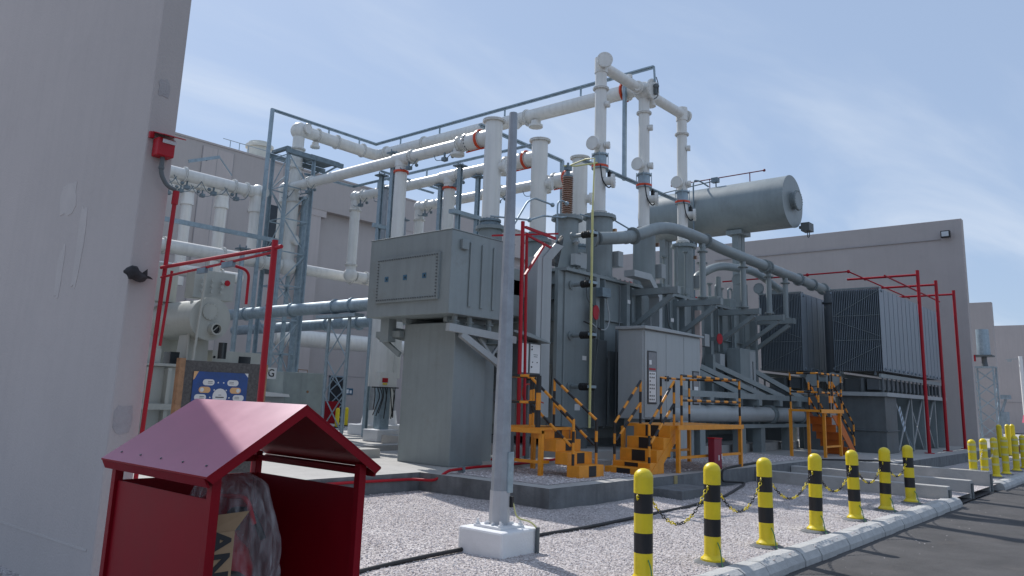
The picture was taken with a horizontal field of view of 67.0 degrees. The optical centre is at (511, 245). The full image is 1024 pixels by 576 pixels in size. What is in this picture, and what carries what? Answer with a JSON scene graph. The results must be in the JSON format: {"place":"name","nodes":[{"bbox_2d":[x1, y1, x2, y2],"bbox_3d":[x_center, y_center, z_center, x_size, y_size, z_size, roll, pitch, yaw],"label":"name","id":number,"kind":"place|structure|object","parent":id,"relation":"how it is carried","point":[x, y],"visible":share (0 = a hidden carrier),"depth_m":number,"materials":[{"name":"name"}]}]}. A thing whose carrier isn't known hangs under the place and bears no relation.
{"place":"outdoors","nodes":[
{"label":"outdoors","id":0,"kind":"place"},
{"bbox_2d":[168,183,195,285],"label":"white duct","id":1,"kind":"object","parent":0,"point":[187,201],"visible":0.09,"depth_m":30.26,"materials":[{"name":"metal"}]},
{"bbox_2d":[159,261,242,283],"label":"white duct","id":2,"kind":"object","parent":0,"point":[185,268],"visible":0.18,"depth_m":27.07,"materials":[{"name":"metal"}]},
{"bbox_2d":[169,178,229,271],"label":"white duct","id":3,"kind":"object","parent":2,"relation":"attached to","point":[221,205],"visible":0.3,"depth_m":28.06,"materials":[{"name":"metal"}]},
{"bbox_2d":[274,331,403,354],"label":"white duct","id":4,"kind":"object","parent":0,"point":[312,339],"visible":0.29,"depth_m":33.83,"materials":[{"name":"metal"}]},
{"bbox_2d":[0,422,1023,575],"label":"gravel bed","id":5,"kind":"object","parent":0,"point":[374,555],"visible":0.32,"depth_m":9.50,"materials":[{"name":"grey gravel"}]},
{"bbox_2d":[0,0,191,575],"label":"firewall","id":6,"kind":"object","parent":5,"relation":"on","point":[89,94],"visible":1,"depth_m":6.74,"materials":[{"name":"white concrete"}]},
{"bbox_2d":[123,265,152,281],"bbox_3d":[-2.933,0.227,6.081,0.108,0.124,0.232,-1,-11,15],"label":"floodlight","id":7,"kind":"object","parent":6,"relation":"attached to","point":[134,273],"visible":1,"depth_m":6.01,"materials":[{"name":"black metal"}]},
{"bbox_2d":[148,131,185,190],"bbox_3d":[-2.816,-0.697,6.293,0.180,0.482,0.246,-7,-14,40],"label":"junction box","id":8,"kind":"object","parent":6,"relation":"attached to","point":[163,149],"visible":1,"depth_m":6.29,"materials":[{"name":"red paint"}]},
{"bbox_2d":[133,191,282,478],"bbox_3d":[-2.137,1.029,5.543,1.726,3.161,0.251,-7,-14,40],"label":"fire pipework","id":9,"kind":"object","parent":5,"relation":"on","point":[274,247],"visible":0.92,"depth_m":5.70,"materials":[{"name":"red paint"}]},
{"bbox_2d":[170,358,267,472],"bbox_3d":[-3.587,2.362,9.388,0.090,1.920,1.170,-7,-14,40],"label":"notice board","id":10,"kind":"object","parent":5,"relation":"on","point":[193,379],"visible":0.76,"depth_m":9.44,"materials":[{"name":"brown wood"}]},
{"bbox_2d":[99,399,380,575],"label":"hut","id":11,"kind":"object","parent":5,"relation":"on","point":[164,522],"visible":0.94,"depth_m":3.67,"materials":[{"name":"red paint"}]},
{"bbox_2d":[212,511,248,575],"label":"cardboard box","id":12,"kind":"object","parent":11,"relation":"in","point":[228,524],"visible":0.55,"depth_m":3.26,"materials":[{"name":"brown cardboard"}]},
{"bbox_2d":[201,493,265,575],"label":"fire extinguisher","id":13,"kind":"object","parent":11,"relation":"in","point":[242,564],"visible":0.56,"depth_m":3.59,"materials":[{"name":"red paint"}]},
{"bbox_2d":[149,132,554,422],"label":"switchgear hall","id":14,"kind":"structure","parent":5,"relation":"on","point":[329,226],"depth_m":39.43,"materials":[{"name":"beige concrete"}]},
{"bbox_2d":[223,138,285,156],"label":"roof drum","id":15,"kind":"object","parent":14,"relation":"on","point":[257,147],"visible":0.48,"depth_m":40.44,"materials":[{"name":"metal"}]},
{"bbox_2d":[327,375,343,422],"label":"door","id":16,"kind":"structure","parent":14,"relation":"in","point":[334,392],"depth_m":40.08,"materials":[{"name":"metal"}]},
{"bbox_2d":[458,112,539,559],"bbox_3d":[-0.048,0.850,8.600,0.667,4.925,0.600,-7,-14,40],"label":"light pole","id":17,"kind":"object","parent":5,"relation":"on","point":[499,534],"visible":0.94,"depth_m":8.29,"materials":[{"name":"metal"}]},
{"bbox_2d":[506,452,513,492],"bbox_3d":[-0.019,2.419,8.265,0.026,0.420,0.085,-7,-14,40],"label":"access door","id":18,"kind":"structure","parent":17,"relation":"in","point":[510,456],"depth_m":8.25,"materials":[{"name":"metal"}]},
{"bbox_2d":[359,461,756,573],"bbox_3d":[2.316,3.876,11.997,0.723,0.354,14.098,-5,-13,32],"label":"cable","id":19,"kind":"object","parent":5,"relation":"on","point":[412,559],"visible":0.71,"depth_m":9.44,"materials":[{"name":"black rubber"}]},
{"bbox_2d":[133,424,1019,509],"bbox_3d":[9.040,8.473,34.086,20.350,0.350,58.800,-7,-14,40],"label":"concrete pad","id":20,"kind":"object","parent":5,"relation":"on","point":[568,495],"visible":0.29,"depth_m":12.84,"materials":[{"name":"grey concrete"}]},
{"bbox_2d":[138,261,269,434],"bbox_3d":[-8.409,2.367,18.043,4.790,3.900,3.700,-7,-14,40],"label":"cream transformer","id":21,"kind":"object","parent":20,"relation":"on","point":[192,328],"visible":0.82,"depth_m":17.00,"materials":[{"name":"paint"}]},
{"bbox_2d":[230,244,250,351],"bbox_3d":[-7.835,2.595,21.799,0.320,5.330,0.320,-7,-14,40],"label":"duct support","id":22,"kind":"object","parent":20,"relation":"on","point":[236,310],"visible":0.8,"depth_m":21.95,"materials":[{"name":"metal"}]},
{"bbox_2d":[265,392,289,402],"bbox_3d":[-6.659,4.381,20.034,0.900,1.230,1.400,-7,-14,40],"label":"kiosk","id":23,"kind":"object","parent":20,"relation":"on","point":[271,397],"visible":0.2,"depth_m":20.09,"materials":[{"name":"grey paint"}]},
{"bbox_2d":[266,369,323,414],"bbox_3d":[-6.065,4.329,21.283,1.011,1.850,1.290,-7,-14,40],"label":"panel cabinet","id":24,"kind":"object","parent":20,"relation":"on","point":[302,388],"visible":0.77,"depth_m":21.00,"materials":[{"name":"grey metal"}]},
{"bbox_2d":[252,146,343,371],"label":"lattice tower","id":25,"kind":"structure","parent":20,"relation":"on","point":[319,162],"depth_m":26.25,"materials":[{"name":"metal"}]},
{"bbox_2d":[287,196,308,371],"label":"round column","id":26,"kind":"structure","parent":20,"relation":"on","point":[296,296],"depth_m":26.48,"materials":[{"name":"metal"}]},
{"bbox_2d":[229,297,367,433],"bbox_3d":[-6.399,3.372,21.043,12.601,3.613,0.406,-7,-14,40],"label":"grey duct","id":27,"kind":"object","parent":20,"relation":"on","point":[349,308],"visible":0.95,"depth_m":19.61,"materials":[{"name":"metal"}]},
{"bbox_2d":[164,155,277,270],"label":"cross beam","id":28,"kind":"structure","parent":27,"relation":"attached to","point":[218,229],"depth_m":24.36,"materials":[{"name":"metal"}]},
{"bbox_2d":[230,316,405,431],"bbox_3d":[-6.348,4.302,26.106,12.002,3.733,0.466,-7,-14,40],"label":"grey duct","id":29,"kind":"object","parent":20,"relation":"on","point":[360,323],"visible":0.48,"depth_m":26.40,"materials":[{"name":"metal"}]},
{"bbox_2d":[324,401,339,423],"bbox_3d":[-7.412,6.677,31.025,0.400,0.886,0.856,-7,-14,40],"label":"cabinet","id":30,"kind":"object","parent":20,"relation":"on","point":[327,411],"visible":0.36,"depth_m":30.91,"materials":[{"name":"metal"}]},
{"bbox_2d":[347,186,388,434],"bbox_3d":[-4.319,1.926,24.669,0.900,7.980,0.900,-7,-14,40],"label":"duct support","id":31,"kind":"object","parent":20,"relation":"on","point":[354,429],"visible":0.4,"depth_m":24.00,"materials":[{"name":"metal"}]},
{"bbox_2d":[361,171,388,436],"bbox_3d":[-4.100,1.702,23.872,0.320,8.130,1.050,-7,-14,40],"label":"duct support","id":32,"kind":"object","parent":20,"relation":"on","point":[377,225],"visible":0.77,"depth_m":23.50,"materials":[{"name":"metal"}]},
{"bbox_2d":[356,443,397,457],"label":"plinth","id":33,"kind":"structure","parent":20,"relation":"on","point":[371,450],"depth_m":17.35,"materials":[{"name":"concrete"}]},
{"bbox_2d":[362,319,398,441],"bbox_3d":[-3.660,3.557,21.364,0.880,3.560,0.930,-7,-14,40],"label":"cable terminal","id":34,"kind":"object","parent":20,"relation":"on","point":[382,377],"visible":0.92,"depth_m":21.20,"materials":[{"name":"white paint"}]},
{"bbox_2d":[373,149,398,428],"bbox_3d":[-3.771,1.288,23.001,0.320,8.630,0.320,-7,-14,40],"label":"duct support","id":35,"kind":"object","parent":20,"relation":"on","point":[390,204],"visible":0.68,"depth_m":23.47,"materials":[{"name":"metal"}]},
{"bbox_2d":[388,217,409,433],"bbox_3d":[-3.729,2.490,24.970,0.900,7.030,0.900,-7,-14,40],"label":"duct support","id":36,"kind":"object","parent":20,"relation":"on","point":[393,424],"visible":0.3,"depth_m":24.28,"materials":[{"name":"metal"}]},
{"bbox_2d":[434,183,443,229],"bbox_3d":[-2.433,1.886,24.262,0.320,8.030,0.320,-7,-14,40],"label":"duct support","id":37,"kind":"object","parent":20,"relation":"on","point":[439,207],"visible":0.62,"depth_m":24.85,"materials":[{"name":"metal"}]},
{"bbox_2d":[366,228,516,466],"bbox_3d":[-1.478,2.079,15.446,2.575,4.340,2.079,-7,-14,40],"label":"cable box","id":38,"kind":"object","parent":20,"relation":"on","point":[437,292],"visible":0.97,"depth_m":14.79,"materials":[{"name":"grey paint"}]},
{"bbox_2d":[329,458,554,484],"bbox_3d":[-1.105,3.825,13.151,7.410,0.307,0.465,12,-15,-43],"label":"fire water pipe","id":39,"kind":"object","parent":20,"relation":"on","point":[461,469],"visible":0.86,"depth_m":12.84,"materials":[{"name":"red metal"}]},
{"bbox_2d":[245,65,655,352],"bbox_3d":[-2.330,0.309,23.341,12.360,10.780,4.872,-7,-14,40],"label":"cable rail","id":40,"kind":"object","parent":20,"relation":"on","point":[439,127],"visible":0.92,"depth_m":25.54,"materials":[{"name":"metal"}]},
{"bbox_2d":[280,84,634,275],"bbox_3d":[-2.128,-1.944,24.595,12.008,5.493,4.153,-7,-14,40],"label":"white duct","id":41,"kind":"object","parent":40,"relation":"attached to","point":[530,119],"visible":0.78,"depth_m":26.76,"materials":[{"name":"metal"}]},
{"bbox_2d":[160,236,282,269],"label":"white duct","id":42,"kind":"object","parent":41,"relation":"attached to","point":[189,249],"visible":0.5,"depth_m":24.08,"materials":[{"name":"metal"}]},
{"bbox_2d":[169,165,268,266],"bbox_3d":[-10.727,-1.241,23.732,0.640,2.800,6.940,-7,-14,40],"label":"white duct","id":43,"kind":"object","parent":42,"relation":"attached to","point":[226,187],"visible":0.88,"depth_m":25.45,"materials":[{"name":"metal"}]},
{"bbox_2d":[293,263,368,285],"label":"white duct","id":44,"kind":"object","parent":41,"relation":"attached to","point":[324,273],"visible":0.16,"depth_m":27.52,"materials":[{"name":"metal"}]},
{"bbox_2d":[580,158,676,201],"bbox_3d":[3.461,-1.824,22.160,0.110,0.096,5.000,-7,-14,40],"label":"cross rail","id":45,"kind":"object","parent":40,"relation":"attached to","point":[632,181],"visible":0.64,"depth_m":21.96,"materials":[{"name":"metal"}]},
{"bbox_2d":[449,162,480,229],"bbox_3d":[-1.413,1.573,22.870,0.320,8.180,1.455,-7,-14,40],"label":"duct support","id":46,"kind":"object","parent":20,"relation":"on","point":[457,212],"visible":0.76,"depth_m":23.13,"materials":[{"name":"metal"}]},
{"bbox_2d":[471,173,482,234],"bbox_3d":[-1.171,1.710,23.136,0.320,8.030,0.320,-7,-14,40],"label":"duct support","id":47,"kind":"object","parent":20,"relation":"on","point":[477,178],"visible":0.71,"depth_m":23.71,"materials":[{"name":"metal"}]},
{"bbox_2d":[492,221,558,457],"bbox_3d":[0.371,1.909,15.400,1.742,4.783,0.525,10,-14,-37],"label":"spray frame","id":48,"kind":"object","parent":20,"relation":"on","point":[523,234],"visible":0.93,"depth_m":15.31,"materials":[{"name":"red paint"}]},
{"bbox_2d":[510,330,550,458],"bbox_3d":[0.239,3.081,15.788,0.400,2.620,1.200,-7,-14,40],"label":"marshalling box","id":49,"kind":"object","parent":20,"relation":"on","point":[534,342],"visible":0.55,"depth_m":15.95,"materials":[{"name":"grey paint"}]},
{"bbox_2d":[529,344,539,372],"bbox_3d":[0.483,2.349,16.091,0.025,0.590,0.320,-7,-14,40],"label":"sign","id":50,"kind":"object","parent":49,"relation":"in","point":[534,349],"depth_m":16.08,"materials":[{"name":"white"}]},
{"bbox_2d":[381,434,798,468],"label":"transformer plinth","id":51,"kind":"structure","parent":20,"relation":"on","point":[605,455],"depth_m":17.67,"materials":[{"name":"concrete"}]},
{"bbox_2d":[475,158,807,448],"bbox_3d":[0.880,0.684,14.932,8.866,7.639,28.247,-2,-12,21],"label":"power transformer","id":52,"kind":"object","parent":51,"relation":"on","point":[582,304],"visible":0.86,"depth_m":19.04,"materials":[{"name":"grey paint"}]},
{"bbox_2d":[275,116,506,417],"bbox_3d":[-4.288,1.012,23.338,10.537,8.066,0.671,-7,-14,40],"label":"white duct","id":53,"kind":"object","parent":52,"relation":"on","point":[488,139],"visible":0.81,"depth_m":22.02,"materials":[{"name":"metal"}]},
{"bbox_2d":[343,136,553,281],"bbox_3d":[-2.440,1.275,24.358,9.087,8.066,0.671,-7,-14,40],"label":"white duct","id":54,"kind":"object","parent":52,"relation":"on","point":[535,159],"visible":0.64,"depth_m":24.28,"materials":[{"name":"metal"}]},
{"bbox_2d":[355,272,368,284],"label":"white duct","id":55,"kind":"object","parent":54,"relation":"attached to","point":[362,278],"visible":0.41,"depth_m":27.49,"materials":[{"name":"metal"}]},
{"bbox_2d":[304,143,531,187],"bbox_3d":[-3.172,-2.552,24.808,8.945,0.496,2.097,-7,-14,40],"label":"cable rail","id":56,"kind":"object","parent":54,"relation":"attached to","point":[435,167],"visible":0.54,"depth_m":25.74,"materials":[{"name":"metal"}]},
{"bbox_2d":[413,154,591,249],"bbox_3d":[-0.687,1.550,25.459,7.887,8.066,0.671,-7,-14,40],"label":"white duct","id":57,"kind":"object","parent":52,"relation":"on","point":[581,198],"visible":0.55,"depth_m":24.05,"materials":[{"name":"metal"}]},
{"bbox_2d":[586,52,695,242],"bbox_3d":[3.810,-2.611,21.935,0.756,4.484,5.169,-7,-14,40],"label":"white duct","id":58,"kind":"object","parent":52,"relation":"on","point":[647,96],"visible":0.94,"depth_m":21.71,"materials":[{"name":"metal"}]},
{"bbox_2d":[695,310,701,366],"bbox_3d":[4.762,2.521,20.732,0.150,1.680,1.120,-7,-14,40],"label":"cable tray","id":59,"kind":"object","parent":52,"relation":"attached to","point":[698,328],"visible":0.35,"depth_m":21.11,"materials":[{"name":"grey metal"}]},
{"bbox_2d":[590,222,830,318],"bbox_3d":[6.793,0.955,23.076,0.758,1.908,13.804,-9,-15,43],"label":"oil pipe","id":60,"kind":"object","parent":52,"relation":"on","point":[634,236],"visible":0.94,"depth_m":21.92,"materials":[{"name":"grey metal"}]},
{"bbox_2d":[650,169,813,305],"bbox_3d":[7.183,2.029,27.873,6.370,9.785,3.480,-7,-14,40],"label":"conservator tank","id":61,"kind":"object","parent":52,"relation":"on","point":[738,213],"visible":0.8,"depth_m":27.99,"materials":[{"name":"grey metal"}]},
{"bbox_2d":[694,262,782,328],"bbox_3d":[8.101,1.807,26.181,0.464,2.235,8.063,-8,-15,41],"label":"oil pipe","id":62,"kind":"object","parent":52,"relation":"attached to","point":[758,288],"visible":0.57,"depth_m":25.52,"materials":[{"name":"grey metal"}]},
{"bbox_2d":[454,453,807,484],"bbox_3d":[3.394,4.686,16.632,2.100,0.001,11.320,-7,-14,40],"label":"gravel strip","id":63,"kind":"object","parent":20,"relation":"on","point":[578,480],"visible":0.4,"depth_m":13.96,"materials":[{"name":"grey gravel"}]},
{"bbox_2d":[511,374,603,478],"bbox_3d":[0.688,3.165,13.749,1.623,1.705,1.020,-7,-14,40],"label":"access stair","id":64,"kind":"object","parent":63,"relation":"on","point":[561,444],"visible":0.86,"depth_m":13.47,"materials":[{"name":"metal"}]},
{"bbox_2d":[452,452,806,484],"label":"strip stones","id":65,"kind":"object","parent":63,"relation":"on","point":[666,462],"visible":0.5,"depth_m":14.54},
{"bbox_2d":[615,325,703,458],"bbox_3d":[3.439,3.495,18.358,0.810,3.010,3.316,-7,-14,40],"label":"control cabinet","id":66,"kind":"object","parent":20,"relation":"on","point":[649,356],"visible":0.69,"depth_m":17.83,"materials":[{"name":"grey metal"}]},
{"bbox_2d":[605,374,743,474],"bbox_3d":[3.255,3.577,15.769,1.315,1.845,3.954,-7,-14,40],"label":"access stair","id":67,"kind":"object","parent":20,"relation":"on","point":[650,444],"visible":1,"depth_m":14.86,"materials":[{"name":"metal"}]},
{"bbox_2d":[707,437,719,465],"bbox_3d":[4.021,4.152,15.431,0.160,0.640,0.230,-7,-14,40],"label":"hydrant post","id":68,"kind":"object","parent":20,"relation":"on","point":[713,449],"visible":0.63,"depth_m":15.38,"materials":[{"name":"red metal"}]},
{"bbox_2d":[727,348,756,441],"bbox_3d":[6.905,4.583,23.162,0.445,2.950,1.100,-7,-14,40],"label":"fan cabinet","id":69,"kind":"object","parent":20,"relation":"on","point":[742,361],"visible":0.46,"depth_m":23.09,"materials":[{"name":"grey metal"}]},
{"bbox_2d":[662,387,822,454],"bbox_3d":[6.957,4.858,22.026,0.633,1.980,10.172,-7,-14,40],"label":"return pipe","id":70,"kind":"object","parent":20,"relation":"on","point":[769,416],"visible":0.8,"depth_m":21.34,"materials":[{"name":"grey metal"}]},
{"bbox_2d":[759,387,829,449],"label":"plinth wall","id":71,"kind":"structure","parent":20,"relation":"on","point":[772,433],"depth_m":24.66,"materials":[{"name":"grey paint"}]},
{"bbox_2d":[788,372,855,457],"bbox_3d":[8.897,4.877,21.897,0.880,2.425,3.300,-7,-14,40],"label":"access stair","id":72,"kind":"object","parent":20,"relation":"on","point":[829,436],"visible":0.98,"depth_m":21.52,"materials":[{"name":"metal"}]},
{"bbox_2d":[847,270,934,453],"bbox_3d":[12.447,3.773,25.577,2.380,5.840,0.292,-7,-14,40],"label":"spray frame","id":73,"kind":"object","parent":20,"relation":"on","point":[917,275],"visible":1,"depth_m":24.97,"materials":[{"name":"red paint"}]},
{"bbox_2d":[722,270,939,302],"bbox_3d":[12.454,1.750,29.756,5.430,0.210,8.260,-7,-14,40],"label":"sprinkler pipe","id":74,"kind":"object","parent":73,"relation":"attached to","point":[807,274],"visible":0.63,"depth_m":26.96,"materials":[{"name":"red metal"}]},
{"bbox_2d":[870,280,949,450],"bbox_3d":[14.067,4.192,27.434,2.380,5.840,0.292,-7,-14,40],"label":"spray frame","id":75,"kind":"object","parent":20,"relation":"on","point":[935,284],"visible":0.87,"depth_m":26.81,"materials":[{"name":"red paint"}]},
{"bbox_2d":[899,290,967,448],"bbox_3d":[15.882,4.661,29.514,2.380,5.840,0.292,-7,-14,40],"label":"spray frame","id":76,"kind":"object","parent":20,"relation":"on","point":[959,370],"visible":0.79,"depth_m":28.88,"materials":[{"name":"red paint"}]},
{"bbox_2d":[974,329,1010,438],"bbox_3d":[23.261,6.740,37.549,1.400,5.340,1.200,-7,-14,40],"label":"bushing stand","id":77,"kind":"object","parent":20,"relation":"on","point":[984,350],"visible":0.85,"depth_m":37.60,"materials":[{"name":"metal"}]},
{"bbox_2d":[632,468,653,575],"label":"bollard","id":78,"kind":"object","parent":5,"relation":"on","point":[643,521],"visible":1,"depth_m":6.95,"materials":[{"name":"yellow plastic"}]},
{"bbox_2d":[653,475,703,500],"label":"step block","id":79,"kind":"structure","parent":5,"relation":"on","point":[677,491],"depth_m":13.24,"materials":[{"name":"concrete"}]},
{"bbox_2d":[694,462,731,566],"bbox_3d":[2.072,2.767,8.006,0.420,1.020,0.409,-6,-13,40],"label":"bollard","id":80,"kind":"object","parent":5,"relation":"on","point":[712,556],"visible":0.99,"depth_m":7.94,"materials":[{"name":"yellow plastic"}]},
{"bbox_2d":[653,486,706,525],"bbox_3d":[1.645,2.545,7.545,0.034,0.342,1.156,-7,-14,40],"label":"plastic chain","id":81,"kind":"object","parent":80,"relation":"attached to","point":[686,520],"visible":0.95,"depth_m":7.56,"materials":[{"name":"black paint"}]},
{"bbox_2d":[515,218,979,446],"bbox_3d":[9.181,4.674,38.386,23.800,9.360,0.400,-7,-14,40],"label":"firewall","id":82,"kind":"object","parent":5,"relation":"on","point":[928,252],"visible":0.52,"depth_m":32.82,"materials":[{"name":"beige concrete"}]},
{"bbox_2d":[750,457,784,549],"bbox_3d":[2.963,3.002,9.052,0.420,1.020,0.410,-9,-16,40],"label":"bollard","id":83,"kind":"object","parent":5,"relation":"on","point":[766,540],"visible":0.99,"depth_m":8.98,"materials":[{"name":"yellow plastic"}]},
{"bbox_2d":[721,478,761,512],"bbox_3d":[2.531,2.777,8.560,0.034,0.336,1.170,-7,-14,40],"label":"plastic chain","id":84,"kind":"object","parent":83,"relation":"attached to","point":[734,510],"visible":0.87,"depth_m":8.55,"materials":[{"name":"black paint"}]},
{"bbox_2d":[800,453,831,534],"bbox_3d":[4.013,3.269,10.233,0.420,1.020,0.410,-7,-15,40],"label":"bollard","id":85,"kind":"object","parent":5,"relation":"on","point":[816,523],"visible":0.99,"depth_m":10.16,"materials":[{"name":"yellow plastic"}]},
{"bbox_2d":[755,470,951,498],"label":"trench wall","id":86,"kind":"structure","parent":5,"relation":"on","point":[929,491],"depth_m":15.21,"materials":[{"name":"concrete"}]},
{"bbox_2d":[842,450,869,521],"bbox_3d":[5.044,3.538,11.432,0.420,1.020,0.409,-8,-14,40],"label":"bollard","id":87,"kind":"object","parent":5,"relation":"on","point":[854,496],"visible":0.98,"depth_m":11.36,"materials":[{"name":"yellow plastic"}]},
{"bbox_2d":[873,447,898,512],"bbox_3d":[6.061,3.797,12.575,0.420,1.020,0.409,-6,-14,40],"label":"bollard","id":88,"kind":"object","parent":5,"relation":"on","point":[886,502],"visible":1,"depth_m":12.51,"materials":[{"name":"yellow plastic"}]},
{"bbox_2d":[822,460,993,491],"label":"trench wall","id":89,"kind":"structure","parent":5,"relation":"on","point":[981,477],"depth_m":18.05,"materials":[{"name":"concrete"}]},
{"bbox_2d":[900,445,922,504],"bbox_3d":[7.042,4.055,13.724,0.420,1.020,0.410,-9,-16,40],"label":"bollard","id":90,"kind":"object","parent":5,"relation":"on","point":[909,480],"visible":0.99,"depth_m":13.66,"materials":[{"name":"yellow plastic"}]},
{"bbox_2d":[967,439,977,469],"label":"bollard","id":91,"kind":"object","parent":5,"relation":"on","point":[972,452],"visible":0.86,"depth_m":17.75,"materials":[{"name":"yellow plastic"}]},
{"bbox_2d":[969,302,1003,437],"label":"firewall","id":92,"kind":"object","parent":5,"relation":"on","point":[981,314],"visible":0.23,"depth_m":42.88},
{"bbox_2d":[979,438,993,481],"bbox_3d":[11.430,5.185,18.735,0.400,1.020,0.400,-7,-13,40],"label":"bollard","id":93,"kind":"object","parent":5,"relation":"on","point":[984,463],"visible":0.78,"depth_m":18.70,"materials":[{"name":"plastic"}]},
{"bbox_2d":[990,437,1004,477],"bbox_3d":[12.388,5.436,19.850,0.400,1.020,0.400,-8,-16,40],"label":"bollard","id":94,"kind":"object","parent":5,"relation":"on","point":[995,460],"visible":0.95,"depth_m":19.79,"materials":[{"name":"plastic"}]},
{"bbox_2d":[1000,437,1013,474],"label":"bollard","id":95,"kind":"object","parent":5,"relation":"on","point":[1005,456],"visible":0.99,"depth_m":20.83,"materials":[{"name":"plastic"}]},
{"bbox_2d":[1006,356,1023,414],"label":"lamp post","id":96,"kind":"object","parent":5,"relation":"on","point":[1020,359],"visible":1,"depth_m":48.37,"materials":[{"name":"grey metal"}]},
{"bbox_2d":[1010,436,1023,471],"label":"bollard","id":97,"kind":"object","parent":5,"relation":"on","point":[1015,453],"visible":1,"depth_m":22.10,"materials":[{"name":"plastic"}]},
{"bbox_2d":[478,123,563,213],"bbox_3d":[0.365,-2.112,23.677,0.120,2.198,4.093,-7,-14,40],"label":"cable rail","id":98,"kind":"object","parent":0,"point":[520,142],"visible":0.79,"depth_m":24.92,"materials":[{"name":"metal"}]},
{"bbox_2d":[175,0,1023,325],"label":"sky","id":99,"kind":"structure","parent":0,"point":[881,113],"materials":[{"name":"blue"}]},
{"bbox_2d":[758,291,843,447],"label":"radiator bank","id":100,"kind":"structure","parent":0,"point":[799,345],"depth_m":25.95,"materials":[{"name":"grey paint"}]},
{"bbox_2d":[830,286,946,453],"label":"radiator bank","id":101,"kind":"structure","parent":0,"point":[876,332],"depth_m":24.56,"materials":[{"name":"grey paint"}]},
{"bbox_2d":[806,291,839,385],"bbox_3d":[10.477,3.012,25.474,1.057,3.240,1.908,-7,-14,40],"label":"manifold pipe","id":102,"kind":"object","parent":101,"relation":"attached to","point":[829,342],"visible":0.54,"depth_m":25.92,"materials":[{"name":"metal"}]},
{"bbox_2d":[785,483,1023,575],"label":"road","id":103,"kind":"structure","parent":0,"point":[983,536],"depth_m":9.92,"materials":[{"name":"grey asphalt"}]},
{"bbox_2d":[697,472,1023,575],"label":"kerb","id":104,"kind":"structure","parent":103,"relation":"on","point":[805,554],"depth_m":9.54,"materials":[{"name":"concrete"}]},
{"bbox_2d":[957,490,990,502],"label":"trench floor","id":105,"kind":"structure","parent":0,"point":[978,493],"depth_m":16.54,"materials":[{"name":"concrete"}]},
{"bbox_2d":[791,465,974,498],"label":"trench wall","id":106,"kind":"structure","parent":105,"relation":"on","point":[961,485],"depth_m":16.35,"materials":[{"name":"concrete"}]},
{"bbox_2d":[963,433,1023,503],"bbox_3d":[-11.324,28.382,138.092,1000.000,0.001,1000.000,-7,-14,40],"label":"ground","id":107,"kind":"structure","parent":0,"point":[989,493],"depth_m":16.77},
{"bbox_2d":[994,325,1023,433],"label":"building","id":108,"kind":"structure","parent":107,"relation":"on","point":[1009,339],"depth_m":67.37,"materials":[{"name":"beige concrete"}]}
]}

